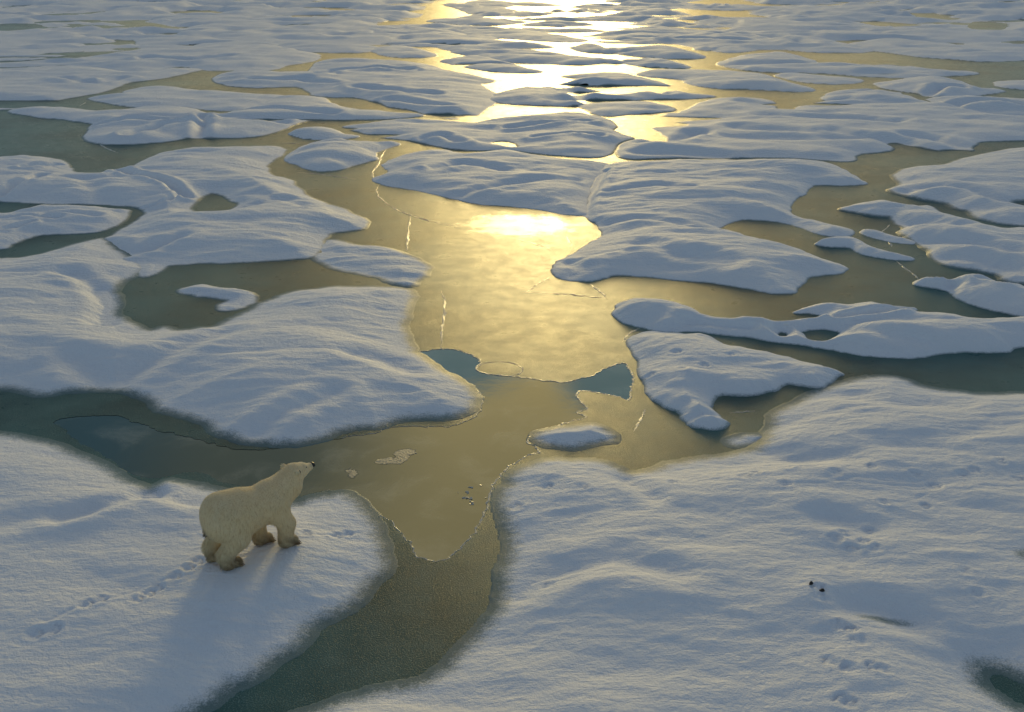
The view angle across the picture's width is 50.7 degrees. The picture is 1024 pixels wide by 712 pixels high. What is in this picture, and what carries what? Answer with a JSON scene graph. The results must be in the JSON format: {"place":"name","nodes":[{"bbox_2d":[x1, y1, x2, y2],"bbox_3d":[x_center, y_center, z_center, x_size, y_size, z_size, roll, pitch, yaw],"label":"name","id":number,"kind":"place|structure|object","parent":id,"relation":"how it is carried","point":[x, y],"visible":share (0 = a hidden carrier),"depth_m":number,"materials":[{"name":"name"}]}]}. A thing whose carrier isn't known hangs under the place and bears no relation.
{"place":"outdoors","nodes":[
{"label":"outdoors","id":0,"kind":"place"},
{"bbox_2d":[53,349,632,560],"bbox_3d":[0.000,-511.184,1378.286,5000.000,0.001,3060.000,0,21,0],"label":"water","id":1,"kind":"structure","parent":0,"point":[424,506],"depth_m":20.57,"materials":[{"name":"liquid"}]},
{"bbox_2d":[346,468,356,478],"bbox_3d":[-2.926,2.153,19.810,0.235,0.027,0.450,-8,22,-19],"label":"slush patch","id":2,"kind":"object","parent":1,"relation":"on","point":[352,473],"visible":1,"depth_m":19.78,"materials":[{"name":"beige ice"}]},
{"bbox_2d":[375,448,416,464],"bbox_3d":[-2.171,1.911,20.447,0.510,0.030,0.846,11,23,27],"label":"slush patch","id":3,"kind":"object","parent":1,"relation":"on","point":[401,456],"visible":1,"depth_m":20.36,"materials":[{"name":"beige ice"}]},
{"bbox_2d":[0,0,1023,52],"bbox_3d":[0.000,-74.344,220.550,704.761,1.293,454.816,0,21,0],"label":"distant pack ice","id":4,"kind":"structure","parent":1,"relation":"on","point":[33,11],"depth_m":141.52,"materials":[{"name":"white ice"}]},
{"bbox_2d":[0,0,1023,711],"bbox_3d":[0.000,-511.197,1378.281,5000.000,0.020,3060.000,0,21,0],"label":"water","id":5,"kind":"structure","parent":0,"point":[492,288],"depth_m":30.59,"materials":[{"name":"grey"}]},
{"bbox_2d":[0,43,85,60],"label":"ice floe","id":6,"kind":"object","parent":5,"relation":"on","point":[14,55],"visible":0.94,"depth_m":98.42,"materials":[{"name":"white snow"}]},
{"bbox_2d":[0,204,132,249],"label":"ice floe","id":7,"kind":"object","parent":5,"relation":"on","point":[19,226],"visible":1,"depth_m":37.20,"materials":[{"name":"white snow"}]},
{"bbox_2d":[0,66,202,109],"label":"ice floe","id":8,"kind":"object","parent":5,"relation":"on","point":[50,83],"visible":0.99,"depth_m":76.47,"materials":[{"name":"white snow"}]},
{"bbox_2d":[80,31,239,48],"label":"ice floe","id":9,"kind":"object","parent":5,"relation":"on","point":[157,40],"visible":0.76,"depth_m":109.48,"materials":[{"name":"white snow"}]},
{"bbox_2d":[0,42,322,71],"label":"ice floe","id":10,"kind":"object","parent":5,"relation":"on","point":[265,56],"visible":0.94,"depth_m":90.43,"materials":[{"name":"white snow"}]},
{"bbox_2d":[87,86,282,110],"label":"ice floe","id":11,"kind":"object","parent":5,"relation":"on","point":[207,100],"visible":0.88,"depth_m":67.29,"materials":[{"name":"white snow"}]},
{"bbox_2d":[0,146,370,277],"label":"ice floe","id":12,"kind":"object","parent":5,"relation":"on","point":[269,216],"visible":0.98,"depth_m":40.45,"materials":[{"name":"white snow"}]},
{"bbox_2d":[0,430,398,711],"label":"ice floe","id":13,"kind":"object","parent":5,"relation":"on","point":[118,593],"visible":0.89,"depth_m":15.90,"materials":[{"name":"white snow"}]},
{"bbox_2d":[199,462,314,570],"bbox_3d":[-3.823,2.408,16.524,2.014,1.293,0.854,-17,26,-37],"label":"polar bear","id":14,"kind":"object","parent":13,"relation":"on","point":[234,521],"visible":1,"depth_m":16.16},
{"bbox_2d":[7,95,425,144],"bbox_3d":[-17.290,-14.342,62.524,19.068,0.751,19.231,-16,26,-36],"label":"ice floe","id":15,"kind":"object","parent":5,"relation":"on","point":[147,125],"visible":1,"depth_m":59.29,"materials":[{"name":"white snow"}]},
{"bbox_2d":[175,284,259,311],"bbox_3d":[-8.004,-1.696,29.863,2.109,0.180,3.412,-19,28,-40],"label":"snow islet","id":16,"kind":"object","parent":5,"relation":"on","point":[234,299],"visible":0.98,"depth_m":29.75,"materials":[{"name":"white snow"}]},
{"bbox_2d":[0,237,484,448],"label":"ice floe","id":17,"kind":"object","parent":5,"relation":"on","point":[298,368],"visible":0.99,"depth_m":24.69,"materials":[{"name":"white snow"}]},
{"bbox_2d":[150,12,388,24],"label":"ice floe","id":18,"kind":"object","parent":5,"relation":"on","point":[303,20],"visible":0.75,"depth_m":139.68,"materials":[{"name":"white snow"}]},
{"bbox_2d":[288,127,359,139],"bbox_3d":[-9.851,-11.508,55.534,3.473,0.390,4.953,-16,26,-36],"label":"snow islet","id":19,"kind":"object","parent":5,"relation":"on","point":[317,133],"visible":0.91,"depth_m":54.83,"materials":[{"name":"white snow"}]},
{"bbox_2d":[277,42,377,53],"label":"ice floe","id":20,"kind":"object","parent":5,"relation":"on","point":[314,47],"visible":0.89,"depth_m":101.48,"materials":[{"name":"white snow"}]},
{"bbox_2d":[211,25,465,41],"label":"ice floe","id":21,"kind":"object","parent":5,"relation":"on","point":[383,30],"visible":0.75,"depth_m":118.41,"materials":[{"name":"white snow"}]},
{"bbox_2d":[283,138,400,171],"bbox_3d":[-7.906,-9.485,49.990,5.641,0.526,8.439,0,21,0],"label":"snow islet","id":22,"kind":"object","parent":5,"relation":"on","point":[334,154],"visible":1,"depth_m":48.79,"materials":[{"name":"white snow"}]},
{"bbox_2d":[211,58,497,119],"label":"ice floe","id":23,"kind":"object","parent":5,"relation":"on","point":[422,88],"visible":0.98,"depth_m":74.40,"materials":[{"name":"white snow"}]},
{"bbox_2d":[311,239,434,287],"bbox_3d":[-4.349,-2.979,33.222,6.508,0.207,3.456,16,26,36],"label":"ice floe","id":24,"kind":"object","parent":5,"relation":"on","point":[392,266],"visible":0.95,"depth_m":32.77,"materials":[{"name":"white snow"}]},
{"bbox_2d":[371,45,437,57],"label":"snow islet","id":25,"kind":"object","parent":5,"relation":"on","point":[396,51],"visible":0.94,"depth_m":96.84,"materials":[{"name":"white snow"}]},
{"bbox_2d":[381,38,554,50],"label":"ice floe","id":26,"kind":"object","parent":5,"relation":"on","point":[460,43],"visible":0.91,"depth_m":104.68,"materials":[{"name":"white snow"}]},
{"bbox_2d":[426,17,527,25],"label":"ice floe","id":27,"kind":"object","parent":5,"relation":"on","point":[479,21],"visible":0.87,"depth_m":136.12,"materials":[{"name":"white snow"}]},
{"bbox_2d":[442,1,516,13],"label":"ice floe","id":28,"kind":"object","parent":5,"relation":"on","point":[491,6],"visible":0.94,"depth_m":171.06,"materials":[{"name":"white snow"}]},
{"bbox_2d":[342,112,634,157],"bbox_3d":[-1.485,-11.734,55.927,16.047,0.535,14.883,0,21,0],"label":"ice floe","id":29,"kind":"object","parent":5,"relation":"on","point":[573,134],"visible":0.97,"depth_m":54.64,"materials":[{"name":"white snow"}]},
{"bbox_2d":[371,149,607,215],"bbox_3d":[-1.197,-7.655,45.130,10.556,0.537,13.093,3,21,8],"label":"ice floe","id":30,"kind":"object","parent":5,"relation":"on","point":[509,178],"visible":0.96,"depth_m":43.78,"materials":[{"name":"white snow"}]},
{"bbox_2d":[440,55,542,72],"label":"ice floe","id":31,"kind":"object","parent":5,"relation":"on","point":[483,63],"visible":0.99,"depth_m":86.45,"materials":[{"name":"white snow"}]},
{"bbox_2d":[475,361,523,375],"bbox_3d":[-0.253,0.293,24.718,1.076,0.037,0.858,9,23,23],"label":"ice disc","id":32,"kind":"object","parent":5,"relation":"on","point":[502,368],"visible":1,"depth_m":24.70,"materials":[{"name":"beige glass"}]},
{"bbox_2d":[459,26,588,42],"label":"ice floe","id":33,"kind":"object","parent":5,"relation":"on","point":[514,34],"visible":0.82,"depth_m":115.71,"materials":[{"name":"white snow"}]},
{"bbox_2d":[508,11,553,16],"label":"snow hummock","id":34,"kind":"object","parent":5,"relation":"on","point":[524,14],"visible":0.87,"depth_m":152.51,"materials":[{"name":"white snow"}]},
{"bbox_2d":[509,2,563,5],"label":"ice floe","id":35,"kind":"object","parent":5,"relation":"on","point":[529,4],"visible":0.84,"depth_m":179.19,"materials":[{"name":"white snow"}]},
{"bbox_2d":[451,49,625,64],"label":"ice floe","id":36,"kind":"object","parent":5,"relation":"on","point":[526,56],"visible":0.9,"depth_m":91.21,"materials":[{"name":"white snow"}]},
{"bbox_2d":[521,20,569,26],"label":"snow hummock","id":37,"kind":"object","parent":5,"relation":"on","point":[554,24],"visible":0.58,"depth_m":132.13,"materials":[{"name":"white snow"}]},
{"bbox_2d":[508,27,603,32],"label":"ice floe","id":38,"kind":"object","parent":5,"relation":"on","point":[572,30],"visible":0.78,"depth_m":123.32,"materials":[{"name":"white ice"}]},
{"bbox_2d":[521,20,593,26],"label":"ice floe","id":39,"kind":"object","parent":5,"relation":"on","point":[570,23],"visible":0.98,"depth_m":133.25,"materials":[{"name":"white ice"}]},
{"bbox_2d":[550,8,588,13],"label":"snow hummock","id":40,"kind":"object","parent":5,"relation":"on","point":[575,10],"visible":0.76,"depth_m":161.28,"materials":[{"name":"white snow"}]},
{"bbox_2d":[526,422,621,451],"bbox_3d":[1.219,1.559,21.244,2.214,0.184,1.631,-8,22,-20],"label":"snow islet","id":41,"kind":"object","parent":5,"relation":"on","point":[578,437],"visible":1,"depth_m":21.13,"materials":[{"name":"white snow"}]},
{"bbox_2d":[587,10,608,12],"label":"snow hummock","id":42,"kind":"object","parent":5,"relation":"on","point":[597,11],"visible":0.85,"depth_m":160.33,"materials":[{"name":"white snow"}]},
{"bbox_2d":[490,72,716,106],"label":"ice floe","id":43,"kind":"object","parent":5,"relation":"on","point":[544,96],"visible":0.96,"depth_m":69.17,"materials":[{"name":"white snow"}]},
{"bbox_2d":[528,15,695,24],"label":"ice floe","id":44,"kind":"object","parent":5,"relation":"on","point":[634,19],"visible":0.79,"depth_m":141.63,"materials":[{"name":"white snow"}]},
{"bbox_2d":[569,3,670,10],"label":"ice floe","id":45,"kind":"object","parent":5,"relation":"on","point":[609,7],"visible":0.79,"depth_m":170.65,"materials":[{"name":"white snow"}]},
{"bbox_2d":[577,101,676,116],"bbox_3d":[6.704,-14.937,64.688,6.980,0.334,6.500,-10,23,-24],"label":"ice floe","id":46,"kind":"object","parent":5,"relation":"on","point":[612,109],"visible":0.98,"depth_m":63.71,"materials":[{"name":"white snow"}]},
{"bbox_2d":[569,43,705,58],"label":"ice floe","id":47,"kind":"object","parent":5,"relation":"on","point":[660,51],"visible":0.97,"depth_m":96.86,"materials":[{"name":"white snow"}]},
{"bbox_2d":[287,374,1023,711],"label":"ice floe","id":48,"kind":"object","parent":5,"relation":"on","point":[885,512],"visible":1,"depth_m":16.09,"materials":[{"name":"white snow"}]},
{"bbox_2d":[621,58,691,68],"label":"snow islet","id":49,"kind":"object","parent":5,"relation":"on","point":[655,63],"visible":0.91,"depth_m":87.33,"materials":[{"name":"white snow"}]},
{"bbox_2d":[681,24,712,28],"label":"snow hummock","id":50,"kind":"object","parent":5,"relation":"on","point":[701,26],"visible":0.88,"depth_m":129.66,"materials":[{"name":"white snow"}]},
{"bbox_2d":[550,159,867,293],"bbox_3d":[7.922,-5.666,39.752,11.556,0.618,21.365,4,21,11],"label":"ice floe","id":51,"kind":"object","parent":5,"relation":"on","point":[664,219],"visible":1,"depth_m":37.26,"materials":[{"name":"white snow"}]},
{"bbox_2d":[692,45,725,50],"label":"snow hummock","id":52,"kind":"object","parent":5,"relation":"on","point":[706,48],"visible":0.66,"depth_m":101.33,"materials":[{"name":"white snow"}]},
{"bbox_2d":[676,6,753,10],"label":"ice floe","id":53,"kind":"object","parent":5,"relation":"on","point":[711,8],"visible":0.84,"depth_m":166.47,"materials":[{"name":"white snow"}]},
{"bbox_2d":[693,18,737,24],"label":"ice floe","id":54,"kind":"object","parent":5,"relation":"on","point":[723,21],"visible":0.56,"depth_m":137.36,"materials":[{"name":"white snow"}]},
{"bbox_2d":[708,3,730,5],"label":"snow hummock","id":55,"kind":"object","parent":5,"relation":"on","point":[714,4],"visible":0.45,"depth_m":177.18,"materials":[{"name":"white snow"}]},
{"bbox_2d":[636,69,815,91],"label":"ice floe","id":56,"kind":"object","parent":5,"relation":"on","point":[722,79],"visible":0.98,"depth_m":76.31,"materials":[{"name":"white snow"}]},
{"bbox_2d":[582,26,872,52],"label":"ice floe","id":57,"kind":"object","parent":5,"relation":"on","point":[742,42],"visible":0.87,"depth_m":107.96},
{"bbox_2d":[625,331,844,430],"bbox_3d":[4.176,0.176,24.594,5.327,0.404,5.512,-16,26,-36],"label":"ice floe","id":58,"kind":"object","parent":5,"relation":"on","point":[690,379],"visible":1,"depth_m":23.94,"materials":[{"name":"white snow"}]},
{"bbox_2d":[720,432,761,448],"bbox_3d":[4.565,1.658,21.125,1.485,0.083,1.072,-10,23,-25],"label":"snow islet","id":59,"kind":"object","parent":5,"relation":"on","point":[740,440],"visible":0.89,"depth_m":21.12,"materials":[{"name":"white snow"}]},
{"bbox_2d":[748,9,884,21],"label":"ice floe","id":60,"kind":"object","parent":5,"relation":"on","point":[774,13],"visible":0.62,"depth_m":141.64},
{"bbox_2d":[611,298,1023,358],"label":"ice floe","id":61,"kind":"object","parent":5,"relation":"on","point":[871,329],"visible":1,"depth_m":26.72,"materials":[{"name":"white snow"}]},
{"bbox_2d":[614,90,1023,161],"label":"ice floe","id":62,"kind":"object","parent":5,"relation":"on","point":[855,126],"visible":0.98,"depth_m":55.57,"materials":[{"name":"white snow"}]},
{"bbox_2d":[773,73,864,84],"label":"snow islet","id":63,"kind":"object","parent":5,"relation":"on","point":[815,79],"visible":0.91,"depth_m":77.94,"materials":[{"name":"white snow"}]},
{"bbox_2d":[715,51,979,77],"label":"ice floe","id":64,"kind":"object","parent":5,"relation":"on","point":[776,62],"visible":0.98,"depth_m":84.21,"materials":[{"name":"white snow"}]},
{"bbox_2d":[819,88,902,100],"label":"snow islet","id":65,"kind":"object","parent":5,"relation":"on","point":[839,95],"visible":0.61,"depth_m":70.00,"materials":[{"name":"white snow"}]},
{"bbox_2d":[814,236,914,260],"bbox_3d":[11.217,-3.419,34.262,2.089,0.296,3.636,-13,24,-30],"label":"snow islet","id":66,"kind":"object","parent":5,"relation":"on","point":[858,246],"visible":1,"depth_m":34.27,"materials":[{"name":"white snow"}]},
{"bbox_2d":[859,229,914,243],"bbox_3d":[12.397,-3.952,35.796,1.341,0.207,2.661,-15,26,-35],"label":"snow islet","id":67,"kind":"object","parent":5,"relation":"on","point":[877,234],"visible":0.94,"depth_m":35.69,"materials":[{"name":"white snow"}]},
{"bbox_2d":[837,200,1023,285],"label":"ice floe","id":68,"kind":"object","parent":5,"relation":"on","point":[936,235],"visible":0.98,"depth_m":34.71,"materials":[{"name":"white snow"}]},
{"bbox_2d":[848,38,1023,61],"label":"ice floe","id":69,"kind":"object","parent":5,"relation":"on","point":[920,48],"visible":0.95,"depth_m":97.19,"materials":[{"name":"white snow"}]},
{"bbox_2d":[872,76,1006,97],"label":"ice floe","id":70,"kind":"object","parent":5,"relation":"on","point":[931,86],"visible":0.93,"depth_m":72.46,"materials":[{"name":"white snow"}]},
{"bbox_2d":[885,147,1023,226],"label":"ice floe","id":71,"kind":"object","parent":5,"relation":"on","point":[987,187],"visible":0.99,"depth_m":42.55,"materials":[{"name":"white snow"}]},
{"bbox_2d":[912,274,1023,316],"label":"ice floe","id":72,"kind":"object","parent":5,"relation":"on","point":[981,291],"visible":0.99,"depth_m":29.32,"materials":[{"name":"white snow"}]},
{"bbox_2d":[924,95,1023,115],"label":"ice floe","id":73,"kind":"object","parent":5,"relation":"on","point":[1001,105],"visible":0.79,"depth_m":63.91,"materials":[{"name":"white snow"}]},
{"bbox_2d":[992,80,1023,89],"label":"ice floe","id":74,"kind":"object","parent":5,"relation":"on","point":[1014,84],"visible":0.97,"depth_m":74.94,"materials":[{"name":"white snow"}]}
]}

